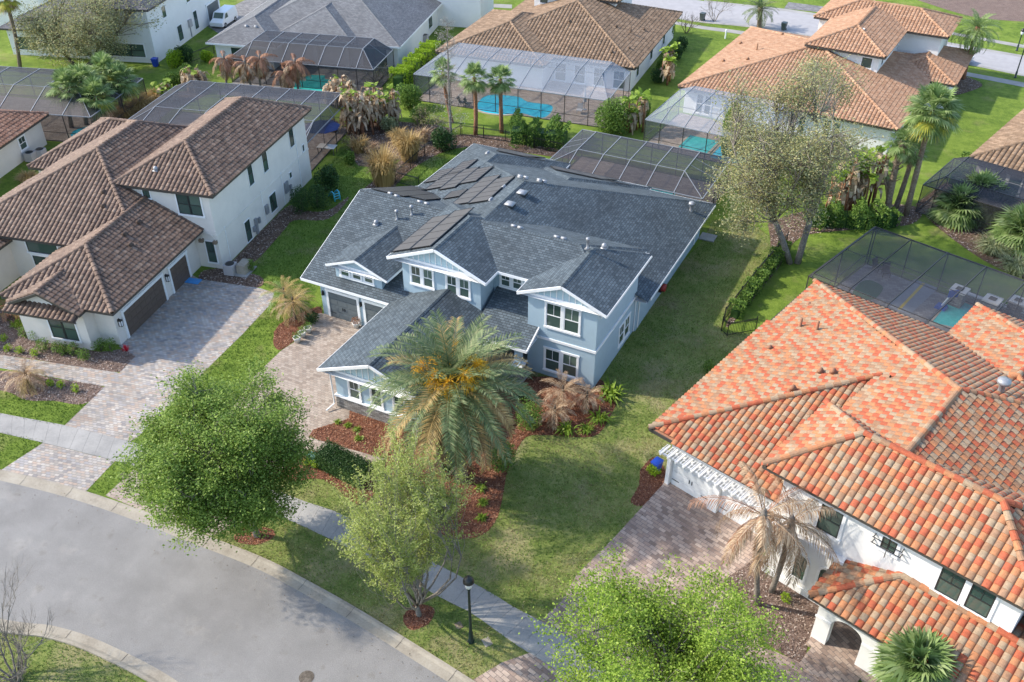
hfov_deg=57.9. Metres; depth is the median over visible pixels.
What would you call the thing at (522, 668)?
driveway apron
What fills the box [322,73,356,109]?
banana plant
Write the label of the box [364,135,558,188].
mulch bed
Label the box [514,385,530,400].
shrub
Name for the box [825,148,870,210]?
banana plant
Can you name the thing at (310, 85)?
pool water
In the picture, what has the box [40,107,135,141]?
pool deck
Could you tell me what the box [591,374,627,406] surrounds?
fern
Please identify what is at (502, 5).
sidewalk
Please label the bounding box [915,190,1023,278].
mulch bed
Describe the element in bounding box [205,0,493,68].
house
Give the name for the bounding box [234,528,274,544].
mulch bed
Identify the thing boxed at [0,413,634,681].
sidewalk
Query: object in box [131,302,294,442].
yard lawn
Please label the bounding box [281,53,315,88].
dead palm
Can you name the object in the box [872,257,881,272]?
patio chair
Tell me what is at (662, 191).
pool water
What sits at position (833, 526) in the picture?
window
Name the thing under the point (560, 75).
window
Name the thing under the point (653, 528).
driveway
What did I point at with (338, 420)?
fern
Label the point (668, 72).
banana plant
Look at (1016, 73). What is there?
street lamp
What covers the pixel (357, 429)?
fern
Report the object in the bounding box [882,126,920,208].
fan palm
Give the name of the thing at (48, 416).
yard lawn
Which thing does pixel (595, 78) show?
window
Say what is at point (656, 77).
shrub
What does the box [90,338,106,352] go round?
young shrub
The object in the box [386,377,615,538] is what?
mulch bed
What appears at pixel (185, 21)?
house
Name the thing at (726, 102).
window
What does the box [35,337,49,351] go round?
young shrub
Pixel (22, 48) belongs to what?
window
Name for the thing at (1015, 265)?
ornamental grass
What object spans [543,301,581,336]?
window
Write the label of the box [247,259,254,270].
shrub
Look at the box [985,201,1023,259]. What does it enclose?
fan palm
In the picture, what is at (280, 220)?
mulch bed
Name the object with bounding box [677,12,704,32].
bare tree
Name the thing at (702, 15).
wheelie bin
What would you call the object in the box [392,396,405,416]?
window
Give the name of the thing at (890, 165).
fan palm
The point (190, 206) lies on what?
window
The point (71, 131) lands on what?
pool coping
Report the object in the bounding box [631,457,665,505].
mulch bed
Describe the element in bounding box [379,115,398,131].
shrub
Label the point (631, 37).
house
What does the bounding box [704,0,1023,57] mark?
kerb
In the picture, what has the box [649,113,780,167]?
pool deck
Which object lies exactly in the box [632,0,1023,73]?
street
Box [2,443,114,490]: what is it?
driveway apron
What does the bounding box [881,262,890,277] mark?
patio chair
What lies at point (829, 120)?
window
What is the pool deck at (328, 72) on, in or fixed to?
on the ground at (988, 110)
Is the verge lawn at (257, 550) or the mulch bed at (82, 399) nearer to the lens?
the verge lawn at (257, 550)
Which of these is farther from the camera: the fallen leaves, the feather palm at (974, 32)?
the feather palm at (974, 32)
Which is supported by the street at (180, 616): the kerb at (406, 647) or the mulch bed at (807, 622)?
the kerb at (406, 647)
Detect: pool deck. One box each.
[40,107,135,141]
[231,64,392,97]
[307,127,346,169]
[419,76,630,127]
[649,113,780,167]
[678,184,724,202]
[837,264,971,331]
[919,196,992,234]
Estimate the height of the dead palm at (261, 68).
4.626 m
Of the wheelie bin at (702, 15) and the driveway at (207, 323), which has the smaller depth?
the driveway at (207, 323)
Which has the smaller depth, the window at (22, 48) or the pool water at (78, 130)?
the pool water at (78, 130)
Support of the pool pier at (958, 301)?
on the pool water at (950, 315)
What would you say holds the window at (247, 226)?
in the house at (120, 231)
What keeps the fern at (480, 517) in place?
on the mulch bed at (491, 505)
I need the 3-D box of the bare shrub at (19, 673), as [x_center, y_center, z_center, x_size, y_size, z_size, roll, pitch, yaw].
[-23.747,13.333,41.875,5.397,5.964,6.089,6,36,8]
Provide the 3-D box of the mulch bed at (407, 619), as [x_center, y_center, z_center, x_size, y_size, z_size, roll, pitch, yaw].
[-4.689,13.787,46.257,1.395,0.001,1.655,16,39,21]
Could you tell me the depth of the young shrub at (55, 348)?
63.80 m
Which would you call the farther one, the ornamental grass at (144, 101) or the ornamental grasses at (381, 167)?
the ornamental grass at (144, 101)
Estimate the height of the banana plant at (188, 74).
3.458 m
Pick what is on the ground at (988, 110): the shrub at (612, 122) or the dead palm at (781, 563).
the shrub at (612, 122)
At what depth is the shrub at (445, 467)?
54.18 m
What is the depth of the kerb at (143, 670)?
44.71 m
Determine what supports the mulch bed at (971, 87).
on the ground at (988, 110)
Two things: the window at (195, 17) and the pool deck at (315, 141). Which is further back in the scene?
the window at (195, 17)
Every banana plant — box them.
[150,77,176,97]
[179,64,211,83]
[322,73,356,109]
[338,82,384,137]
[364,81,401,125]
[620,87,651,134]
[659,41,679,85]
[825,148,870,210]
[841,142,893,209]
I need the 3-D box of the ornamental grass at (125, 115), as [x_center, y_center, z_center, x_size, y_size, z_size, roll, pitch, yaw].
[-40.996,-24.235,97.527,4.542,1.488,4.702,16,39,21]
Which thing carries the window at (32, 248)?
in the house at (120, 231)
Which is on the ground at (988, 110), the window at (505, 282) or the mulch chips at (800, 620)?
the mulch chips at (800, 620)
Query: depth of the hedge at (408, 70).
106.56 m
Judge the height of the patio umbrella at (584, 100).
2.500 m
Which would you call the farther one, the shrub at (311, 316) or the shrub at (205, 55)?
the shrub at (205, 55)
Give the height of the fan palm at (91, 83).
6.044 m
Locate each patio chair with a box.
[463,97,471,106]
[576,103,582,111]
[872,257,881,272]
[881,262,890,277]
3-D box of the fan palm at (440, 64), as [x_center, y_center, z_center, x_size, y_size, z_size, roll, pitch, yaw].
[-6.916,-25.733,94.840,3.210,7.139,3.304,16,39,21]
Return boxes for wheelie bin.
[150,57,159,66]
[651,456,663,470]
[699,12,705,20]
[781,21,787,29]
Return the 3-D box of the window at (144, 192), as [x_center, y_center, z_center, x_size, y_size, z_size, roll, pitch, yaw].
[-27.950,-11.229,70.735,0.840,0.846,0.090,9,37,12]
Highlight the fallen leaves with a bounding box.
[35,348,794,676]
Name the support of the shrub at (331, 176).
on the side lawn at (269, 274)
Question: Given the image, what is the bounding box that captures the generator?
[234,258,256,277]
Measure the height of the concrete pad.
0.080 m
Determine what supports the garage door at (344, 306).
in the house at (562, 267)
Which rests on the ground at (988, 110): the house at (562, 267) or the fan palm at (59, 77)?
the house at (562, 267)
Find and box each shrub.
[0,333,7,341]
[0,554,59,681]
[3,343,12,351]
[14,346,24,352]
[18,326,26,337]
[29,347,37,356]
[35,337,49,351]
[45,379,53,385]
[50,341,63,352]
[56,379,64,388]
[58,341,69,355]
[67,341,78,355]
[70,383,79,392]
[75,347,90,360]
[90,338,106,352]
[102,337,115,351]
[163,71,181,86]
[165,49,183,68]
[174,44,193,63]
[176,62,192,80]
[199,50,213,61]
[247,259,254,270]
[289,184,310,214]
[303,311,319,323]
[307,183,331,210]
[311,460,318,468]
[313,164,339,190]
[338,130,368,149]
[343,150,355,164]
[358,62,393,85]
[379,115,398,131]
[394,83,423,108]
[409,103,429,123]
[409,104,447,129]
[430,126,457,150]
[432,456,466,474]
[490,440,517,472]
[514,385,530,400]
[515,396,544,431]
[594,96,633,135]
[628,98,650,121]
[645,464,661,476]
[650,68,665,82]
[655,58,666,70]
[670,41,682,59]
[676,36,688,50]
[703,359,714,372]
[780,591,791,603]
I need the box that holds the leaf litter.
[109,77,1023,326]
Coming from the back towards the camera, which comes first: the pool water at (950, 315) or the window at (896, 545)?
the pool water at (950, 315)
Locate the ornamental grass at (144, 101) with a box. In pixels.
[117,92,156,112]
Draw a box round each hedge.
[311,439,374,489]
[389,39,440,91]
[508,108,570,150]
[726,240,791,319]
[803,196,903,232]
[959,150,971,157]
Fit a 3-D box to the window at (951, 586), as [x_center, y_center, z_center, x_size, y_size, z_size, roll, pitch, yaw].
[19.424,10.769,41.019,1.410,1.973,0.090,29,45,34]
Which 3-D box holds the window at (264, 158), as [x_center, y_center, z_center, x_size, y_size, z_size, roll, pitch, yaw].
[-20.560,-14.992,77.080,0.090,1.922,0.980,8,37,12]
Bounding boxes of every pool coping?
[67,125,88,137]
[293,74,354,89]
[472,93,555,118]
[676,134,719,153]
[928,300,974,328]
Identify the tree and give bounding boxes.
[5,0,164,66]
[99,352,327,555]
[322,412,486,616]
[518,539,808,681]
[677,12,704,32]
[698,44,901,264]
[701,0,734,22]
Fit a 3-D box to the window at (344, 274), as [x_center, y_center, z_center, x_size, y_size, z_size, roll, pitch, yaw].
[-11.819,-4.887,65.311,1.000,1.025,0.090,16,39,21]
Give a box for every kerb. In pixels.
[0,469,474,681]
[0,619,177,681]
[679,18,1023,75]
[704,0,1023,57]
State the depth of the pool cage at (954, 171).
78.90 m
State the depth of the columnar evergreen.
88.25 m
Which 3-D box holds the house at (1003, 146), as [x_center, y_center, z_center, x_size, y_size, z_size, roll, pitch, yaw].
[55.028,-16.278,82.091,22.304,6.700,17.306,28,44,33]
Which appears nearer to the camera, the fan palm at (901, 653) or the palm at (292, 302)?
the fan palm at (901, 653)
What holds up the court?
on the pool deck at (894, 286)
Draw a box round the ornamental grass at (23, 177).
[11,169,38,182]
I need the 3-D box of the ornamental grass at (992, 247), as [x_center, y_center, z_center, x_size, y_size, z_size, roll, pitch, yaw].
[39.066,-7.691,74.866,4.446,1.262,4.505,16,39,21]
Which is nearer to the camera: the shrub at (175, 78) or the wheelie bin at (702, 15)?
the shrub at (175, 78)
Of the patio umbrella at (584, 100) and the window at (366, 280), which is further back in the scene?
the patio umbrella at (584, 100)
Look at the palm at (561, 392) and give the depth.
58.28 m
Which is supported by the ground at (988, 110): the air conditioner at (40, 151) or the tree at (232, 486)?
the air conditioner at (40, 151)
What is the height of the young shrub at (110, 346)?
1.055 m
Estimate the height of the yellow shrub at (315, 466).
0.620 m
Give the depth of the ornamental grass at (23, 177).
85.25 m
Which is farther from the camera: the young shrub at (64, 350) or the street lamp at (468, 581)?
the young shrub at (64, 350)
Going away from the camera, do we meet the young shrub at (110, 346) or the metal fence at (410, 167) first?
the young shrub at (110, 346)
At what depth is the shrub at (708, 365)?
62.16 m
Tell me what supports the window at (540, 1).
in the house at (631, 37)
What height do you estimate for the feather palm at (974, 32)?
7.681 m
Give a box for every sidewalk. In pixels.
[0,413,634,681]
[494,4,511,7]
[675,21,1023,86]
[952,32,1023,47]
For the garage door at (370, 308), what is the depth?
65.45 m
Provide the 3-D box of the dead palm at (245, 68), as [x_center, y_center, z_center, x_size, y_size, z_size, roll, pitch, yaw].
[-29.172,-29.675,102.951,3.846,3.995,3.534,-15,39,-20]
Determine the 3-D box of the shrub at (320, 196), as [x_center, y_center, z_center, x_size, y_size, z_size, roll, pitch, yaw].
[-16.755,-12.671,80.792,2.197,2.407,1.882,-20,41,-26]
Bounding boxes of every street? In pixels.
[0,481,446,681]
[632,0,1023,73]
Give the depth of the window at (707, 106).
97.57 m
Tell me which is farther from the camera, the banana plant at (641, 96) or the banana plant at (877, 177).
the banana plant at (641, 96)
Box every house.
[0,0,219,62]
[0,96,311,349]
[0,109,48,177]
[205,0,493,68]
[300,143,715,430]
[435,0,682,90]
[648,278,1023,681]
[678,0,975,154]
[969,109,1023,171]
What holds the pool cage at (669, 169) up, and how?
on the pool deck at (708, 198)
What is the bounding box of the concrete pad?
[698,232,716,241]
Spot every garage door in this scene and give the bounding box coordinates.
[120,272,168,337]
[166,250,191,293]
[205,0,219,24]
[324,288,361,325]
[361,298,385,323]
[671,458,710,503]
[719,485,760,533]
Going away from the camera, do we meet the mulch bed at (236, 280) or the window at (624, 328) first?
the window at (624, 328)
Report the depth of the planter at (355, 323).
66.40 m
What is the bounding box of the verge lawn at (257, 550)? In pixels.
[207,517,527,679]
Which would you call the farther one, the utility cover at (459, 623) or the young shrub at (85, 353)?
the young shrub at (85, 353)
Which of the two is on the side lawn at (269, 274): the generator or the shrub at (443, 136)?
the generator
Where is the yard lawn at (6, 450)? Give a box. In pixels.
[0,433,41,469]
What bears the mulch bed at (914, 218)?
on the ground at (988, 110)
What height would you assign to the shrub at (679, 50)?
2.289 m
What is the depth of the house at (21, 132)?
88.40 m
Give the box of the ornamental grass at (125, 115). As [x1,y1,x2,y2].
[108,102,140,118]
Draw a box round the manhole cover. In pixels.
[299,670,313,681]
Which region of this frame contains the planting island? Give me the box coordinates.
[919,0,1023,21]
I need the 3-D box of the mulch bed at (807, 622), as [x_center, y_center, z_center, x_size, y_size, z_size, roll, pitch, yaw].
[13.131,13.189,47.084,4.498,0.001,6.885,-24,42,-30]
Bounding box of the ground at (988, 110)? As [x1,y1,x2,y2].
[0,0,1023,681]
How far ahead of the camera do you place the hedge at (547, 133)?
91.35 m
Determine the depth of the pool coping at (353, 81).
107.26 m
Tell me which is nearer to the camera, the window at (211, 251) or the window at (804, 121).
the window at (211, 251)
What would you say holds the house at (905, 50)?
on the ground at (988, 110)
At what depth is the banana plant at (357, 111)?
92.85 m
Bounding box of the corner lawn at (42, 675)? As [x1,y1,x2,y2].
[0,633,142,681]
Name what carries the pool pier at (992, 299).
on the pool deck at (894, 286)
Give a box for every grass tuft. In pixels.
[348,133,369,153]
[361,140,379,154]
[386,124,406,144]
[413,126,432,142]
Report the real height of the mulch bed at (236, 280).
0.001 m
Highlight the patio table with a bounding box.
[316,143,336,155]
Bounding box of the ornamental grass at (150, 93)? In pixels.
[138,83,159,101]
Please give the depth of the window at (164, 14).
111.89 m
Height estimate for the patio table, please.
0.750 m
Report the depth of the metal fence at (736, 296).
66.48 m
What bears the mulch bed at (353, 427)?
on the front lawn at (519, 536)
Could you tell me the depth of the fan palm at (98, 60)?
95.78 m
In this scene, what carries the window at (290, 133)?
in the house at (120, 231)
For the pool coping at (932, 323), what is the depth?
67.14 m
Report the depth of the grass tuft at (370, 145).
90.21 m
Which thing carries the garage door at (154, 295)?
in the house at (120, 231)
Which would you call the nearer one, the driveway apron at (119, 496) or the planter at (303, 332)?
the driveway apron at (119, 496)
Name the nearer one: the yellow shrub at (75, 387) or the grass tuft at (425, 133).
the yellow shrub at (75, 387)
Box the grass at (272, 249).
[0,147,466,493]
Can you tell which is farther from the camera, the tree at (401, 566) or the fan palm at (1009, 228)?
the fan palm at (1009, 228)
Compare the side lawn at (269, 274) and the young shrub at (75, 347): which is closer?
the young shrub at (75, 347)
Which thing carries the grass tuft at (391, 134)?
on the mulch bed at (403, 125)
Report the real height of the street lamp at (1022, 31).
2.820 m
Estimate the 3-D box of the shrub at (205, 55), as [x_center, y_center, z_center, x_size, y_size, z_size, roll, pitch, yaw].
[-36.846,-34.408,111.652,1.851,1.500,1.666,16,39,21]
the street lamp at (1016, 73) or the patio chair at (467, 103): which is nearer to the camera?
the patio chair at (467, 103)
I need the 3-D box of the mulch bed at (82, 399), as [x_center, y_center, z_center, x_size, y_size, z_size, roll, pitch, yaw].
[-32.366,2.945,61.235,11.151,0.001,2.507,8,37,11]
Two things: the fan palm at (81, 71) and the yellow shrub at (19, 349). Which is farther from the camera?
the fan palm at (81, 71)
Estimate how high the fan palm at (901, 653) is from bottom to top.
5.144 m
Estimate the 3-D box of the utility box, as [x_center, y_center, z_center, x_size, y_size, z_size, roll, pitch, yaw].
[-11.904,6.969,55.171,0.600,0.600,0.500,10,37,13]
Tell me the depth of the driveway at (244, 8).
129.64 m
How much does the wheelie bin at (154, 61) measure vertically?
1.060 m
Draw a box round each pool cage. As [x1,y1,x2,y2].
[0,66,146,140]
[129,80,346,171]
[230,30,394,92]
[413,42,630,127]
[550,129,730,203]
[643,86,787,168]
[805,226,1023,332]
[915,157,1023,234]
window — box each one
[17,35,37,50]
[17,133,28,152]
[24,242,57,255]
[30,254,47,265]
[46,320,81,343]
[74,39,92,56]
[103,42,146,58]
[141,190,152,199]
[160,4,167,19]
[174,194,205,218]
[176,23,184,42]
[192,9,199,30]
[204,239,219,264]
[229,46,257,62]
[243,217,253,243]
[246,164,255,186]
[261,152,269,173]
[268,190,278,213]
[288,128,295,148]
[338,264,350,279]
[347,380,362,402]
[350,267,362,282]
[362,271,374,286]
[369,388,384,410]
[377,56,388,68]
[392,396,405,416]
[408,264,434,290]
[428,16,432,30]
[444,274,471,300]
[499,275,522,290]
[539,0,548,3]
[542,345,579,379]
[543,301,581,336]
[554,62,566,82]
[573,64,586,84]
[592,67,605,87]
[611,69,625,90]
[617,311,630,348]
[694,93,713,116]
[721,98,739,119]
[787,111,806,135]
[789,553,809,584]
[811,500,847,543]
[813,566,828,584]
[819,119,842,140]
[860,56,873,69]
[874,533,902,559]
[929,566,968,604]
[960,582,999,621]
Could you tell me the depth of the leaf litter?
79.86 m
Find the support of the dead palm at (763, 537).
on the mulch bed at (807, 622)
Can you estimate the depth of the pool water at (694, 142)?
92.38 m
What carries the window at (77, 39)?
in the house at (185, 21)
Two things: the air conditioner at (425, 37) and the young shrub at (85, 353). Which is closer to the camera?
the young shrub at (85, 353)
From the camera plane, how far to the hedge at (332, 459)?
53.92 m
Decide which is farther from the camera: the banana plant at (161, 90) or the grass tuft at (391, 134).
the banana plant at (161, 90)
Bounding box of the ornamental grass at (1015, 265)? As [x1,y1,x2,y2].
[992,251,1023,278]
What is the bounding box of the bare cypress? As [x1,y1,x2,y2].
[430,17,468,144]
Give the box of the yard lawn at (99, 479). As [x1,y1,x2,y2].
[87,461,131,495]
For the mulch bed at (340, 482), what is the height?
0.001 m
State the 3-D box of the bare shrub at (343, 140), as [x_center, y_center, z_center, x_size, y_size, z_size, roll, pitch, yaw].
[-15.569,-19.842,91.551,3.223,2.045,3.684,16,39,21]
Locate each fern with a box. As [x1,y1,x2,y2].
[7,317,22,327]
[334,418,341,424]
[343,421,351,428]
[353,426,361,431]
[353,435,362,441]
[473,482,486,493]
[474,512,486,523]
[477,497,488,506]
[555,420,581,436]
[578,421,595,436]
[585,405,616,427]
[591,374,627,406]
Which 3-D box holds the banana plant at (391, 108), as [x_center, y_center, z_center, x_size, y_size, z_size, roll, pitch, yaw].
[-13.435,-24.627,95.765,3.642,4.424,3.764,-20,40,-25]
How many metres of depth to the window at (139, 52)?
111.12 m
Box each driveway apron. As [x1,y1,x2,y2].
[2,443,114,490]
[106,470,241,534]
[473,653,571,681]
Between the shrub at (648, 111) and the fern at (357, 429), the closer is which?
the fern at (357, 429)
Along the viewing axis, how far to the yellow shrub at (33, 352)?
63.74 m
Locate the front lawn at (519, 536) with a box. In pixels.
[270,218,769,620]
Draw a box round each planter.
[291,331,300,342]
[297,326,306,337]
[303,322,311,333]
[351,316,359,328]
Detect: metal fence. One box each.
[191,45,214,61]
[394,123,460,185]
[461,123,563,151]
[721,231,788,335]
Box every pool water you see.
[70,127,85,136]
[294,75,347,90]
[478,95,552,117]
[652,189,674,194]
[679,135,717,152]
[713,142,754,162]
[933,303,972,326]
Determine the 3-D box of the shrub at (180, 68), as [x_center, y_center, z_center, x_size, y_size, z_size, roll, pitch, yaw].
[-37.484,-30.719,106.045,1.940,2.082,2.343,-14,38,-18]
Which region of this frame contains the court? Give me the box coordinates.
[888,279,936,314]
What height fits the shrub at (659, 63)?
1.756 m
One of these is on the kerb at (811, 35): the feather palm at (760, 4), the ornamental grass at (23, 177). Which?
the feather palm at (760, 4)
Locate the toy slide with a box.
[328,189,340,201]
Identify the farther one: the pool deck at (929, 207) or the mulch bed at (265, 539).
the pool deck at (929, 207)
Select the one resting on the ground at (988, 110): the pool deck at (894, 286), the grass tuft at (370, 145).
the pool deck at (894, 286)
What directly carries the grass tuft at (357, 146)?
on the mulch bed at (403, 125)
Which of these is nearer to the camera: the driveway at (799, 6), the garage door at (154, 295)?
the garage door at (154, 295)
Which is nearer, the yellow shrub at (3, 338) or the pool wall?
the yellow shrub at (3, 338)
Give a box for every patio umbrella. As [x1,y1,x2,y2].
[317,120,339,148]
[583,87,586,109]
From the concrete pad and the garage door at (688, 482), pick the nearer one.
the garage door at (688, 482)
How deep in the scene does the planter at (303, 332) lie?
65.43 m
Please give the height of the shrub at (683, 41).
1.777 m
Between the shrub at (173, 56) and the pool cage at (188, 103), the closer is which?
the pool cage at (188, 103)
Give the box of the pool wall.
[966,292,1023,320]
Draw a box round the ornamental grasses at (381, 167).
[357,142,405,186]
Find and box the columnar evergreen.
[719,102,740,157]
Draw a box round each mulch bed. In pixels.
[0,308,134,371]
[0,371,102,403]
[198,268,263,286]
[234,197,348,261]
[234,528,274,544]
[273,307,321,349]
[286,451,375,504]
[309,411,410,457]
[350,122,447,166]
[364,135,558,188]
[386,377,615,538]
[403,604,433,629]
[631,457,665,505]
[726,204,921,325]
[728,558,817,661]
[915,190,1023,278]
[953,76,981,94]
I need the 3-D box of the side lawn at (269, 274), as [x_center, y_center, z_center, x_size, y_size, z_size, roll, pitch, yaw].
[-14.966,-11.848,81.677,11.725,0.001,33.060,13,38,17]
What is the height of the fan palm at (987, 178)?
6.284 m
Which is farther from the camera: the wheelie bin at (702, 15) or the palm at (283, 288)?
the wheelie bin at (702, 15)
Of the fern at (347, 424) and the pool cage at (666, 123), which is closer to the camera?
the fern at (347, 424)
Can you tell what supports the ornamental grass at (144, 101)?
on the mulch bed
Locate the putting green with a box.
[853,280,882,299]
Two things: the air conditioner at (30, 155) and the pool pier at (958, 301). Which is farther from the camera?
the air conditioner at (30, 155)
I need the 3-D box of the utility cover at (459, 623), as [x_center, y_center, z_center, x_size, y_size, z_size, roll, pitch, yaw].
[-2.632,14.078,45.836,0.350,0.030,0.400,-18,39,-23]
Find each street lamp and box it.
[463,575,473,643]
[1014,50,1023,77]
[1015,28,1023,50]
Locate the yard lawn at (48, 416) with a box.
[0,390,84,424]
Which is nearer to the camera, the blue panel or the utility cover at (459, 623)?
the utility cover at (459, 623)
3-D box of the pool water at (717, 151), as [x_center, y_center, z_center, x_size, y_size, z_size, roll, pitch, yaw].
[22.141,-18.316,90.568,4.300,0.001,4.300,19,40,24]
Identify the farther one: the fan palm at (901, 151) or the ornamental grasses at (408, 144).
the ornamental grasses at (408, 144)
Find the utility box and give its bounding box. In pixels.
[305,451,315,463]
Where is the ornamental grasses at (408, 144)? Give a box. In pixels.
[388,126,428,162]
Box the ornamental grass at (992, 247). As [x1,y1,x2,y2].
[971,233,1022,257]
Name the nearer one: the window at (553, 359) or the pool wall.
the window at (553, 359)
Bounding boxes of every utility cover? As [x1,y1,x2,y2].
[454,621,463,629]
[481,637,492,646]
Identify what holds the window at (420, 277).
in the house at (562, 267)
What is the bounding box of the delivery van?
[209,5,237,27]
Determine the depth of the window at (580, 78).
105.19 m
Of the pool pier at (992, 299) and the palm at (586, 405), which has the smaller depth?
the palm at (586, 405)
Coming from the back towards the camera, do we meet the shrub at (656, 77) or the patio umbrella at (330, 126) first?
the shrub at (656, 77)
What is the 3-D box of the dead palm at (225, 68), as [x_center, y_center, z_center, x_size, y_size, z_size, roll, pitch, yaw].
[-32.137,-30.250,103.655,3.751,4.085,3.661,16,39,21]
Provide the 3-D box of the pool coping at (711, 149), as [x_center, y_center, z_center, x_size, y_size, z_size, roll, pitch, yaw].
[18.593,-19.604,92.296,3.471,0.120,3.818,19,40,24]
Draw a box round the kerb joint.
[5,477,456,680]
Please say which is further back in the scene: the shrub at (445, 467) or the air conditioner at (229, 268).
the air conditioner at (229, 268)
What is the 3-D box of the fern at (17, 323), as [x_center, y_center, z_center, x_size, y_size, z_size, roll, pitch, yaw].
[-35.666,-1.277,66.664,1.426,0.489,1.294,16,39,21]
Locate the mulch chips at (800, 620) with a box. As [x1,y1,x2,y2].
[0,308,818,661]
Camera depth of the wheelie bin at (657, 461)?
54.20 m
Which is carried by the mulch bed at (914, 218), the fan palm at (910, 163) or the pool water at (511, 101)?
the fan palm at (910, 163)
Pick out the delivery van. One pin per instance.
(224, 15)
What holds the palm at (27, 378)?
on the mulch bed at (82, 399)
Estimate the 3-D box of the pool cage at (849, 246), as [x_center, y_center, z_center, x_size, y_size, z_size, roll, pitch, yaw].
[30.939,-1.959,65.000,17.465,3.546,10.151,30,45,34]
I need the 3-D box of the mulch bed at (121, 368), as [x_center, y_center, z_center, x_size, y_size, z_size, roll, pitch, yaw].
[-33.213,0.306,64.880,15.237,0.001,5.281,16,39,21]
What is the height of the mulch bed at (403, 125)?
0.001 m
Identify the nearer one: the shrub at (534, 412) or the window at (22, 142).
the shrub at (534, 412)
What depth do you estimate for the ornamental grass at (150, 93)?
101.26 m
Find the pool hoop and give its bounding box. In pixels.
[934,290,958,310]
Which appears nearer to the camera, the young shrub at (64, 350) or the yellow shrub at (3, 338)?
the young shrub at (64, 350)
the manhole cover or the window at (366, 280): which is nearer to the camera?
the manhole cover
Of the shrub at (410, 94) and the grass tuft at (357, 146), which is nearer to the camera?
the grass tuft at (357, 146)
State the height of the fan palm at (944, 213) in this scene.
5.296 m
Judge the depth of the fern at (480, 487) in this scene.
53.43 m
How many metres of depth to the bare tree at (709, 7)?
123.88 m
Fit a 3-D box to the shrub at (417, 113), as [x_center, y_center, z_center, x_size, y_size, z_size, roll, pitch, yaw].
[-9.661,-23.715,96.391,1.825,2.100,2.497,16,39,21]
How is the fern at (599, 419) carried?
on the mulch bed at (491, 505)
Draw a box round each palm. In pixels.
[0,0,21,66]
[0,299,19,321]
[0,355,53,397]
[45,65,82,127]
[58,62,106,124]
[75,74,117,122]
[85,49,126,86]
[100,60,138,108]
[209,50,241,82]
[231,55,264,84]
[245,50,278,85]
[258,275,307,315]
[266,282,317,326]
[270,62,300,88]
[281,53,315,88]
[357,307,543,483]
[428,55,457,122]
[457,60,490,134]
[484,63,516,133]
[535,392,574,432]
[536,368,588,416]
[569,379,604,413]
[688,461,816,606]
[727,472,841,593]
[742,0,778,27]
[866,624,963,681]
[874,161,898,206]
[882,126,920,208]
[893,137,928,208]
[900,81,965,216]
[924,179,988,233]
[950,8,1003,79]
[951,168,1008,222]
[974,180,1009,229]
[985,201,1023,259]
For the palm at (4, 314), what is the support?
on the mulch bed at (121, 368)
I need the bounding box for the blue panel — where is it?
[185,277,201,283]
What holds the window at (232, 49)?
in the house at (400, 28)
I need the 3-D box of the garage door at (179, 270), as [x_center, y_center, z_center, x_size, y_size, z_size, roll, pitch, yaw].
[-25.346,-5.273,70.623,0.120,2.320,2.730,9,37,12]
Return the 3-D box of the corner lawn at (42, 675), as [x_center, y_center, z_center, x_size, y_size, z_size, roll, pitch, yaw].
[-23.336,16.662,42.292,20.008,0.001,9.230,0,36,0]
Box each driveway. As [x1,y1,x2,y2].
[0,275,273,441]
[208,0,267,32]
[213,313,382,467]
[541,479,821,681]
[785,2,822,11]
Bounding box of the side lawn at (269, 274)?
[254,147,467,313]
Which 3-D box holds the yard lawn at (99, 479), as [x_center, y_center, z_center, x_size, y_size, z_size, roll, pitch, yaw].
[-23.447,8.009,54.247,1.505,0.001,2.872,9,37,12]
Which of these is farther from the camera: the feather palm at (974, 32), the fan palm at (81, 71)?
the feather palm at (974, 32)
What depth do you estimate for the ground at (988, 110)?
92.82 m
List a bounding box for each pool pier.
[946,283,970,307]
[982,293,1003,310]
[1005,294,1023,318]
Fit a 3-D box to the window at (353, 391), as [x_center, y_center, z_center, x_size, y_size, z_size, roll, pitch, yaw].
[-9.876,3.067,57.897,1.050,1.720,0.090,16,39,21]
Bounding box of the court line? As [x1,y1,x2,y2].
[898,283,924,309]
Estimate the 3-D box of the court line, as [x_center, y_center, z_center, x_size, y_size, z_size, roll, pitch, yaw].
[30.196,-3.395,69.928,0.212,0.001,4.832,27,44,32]
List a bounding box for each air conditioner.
[23,150,37,161]
[33,147,46,157]
[222,260,236,275]
[423,34,428,41]
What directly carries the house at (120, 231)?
on the ground at (988, 110)
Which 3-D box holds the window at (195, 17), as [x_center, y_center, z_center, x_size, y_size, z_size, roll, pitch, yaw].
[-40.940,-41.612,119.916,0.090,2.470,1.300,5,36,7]

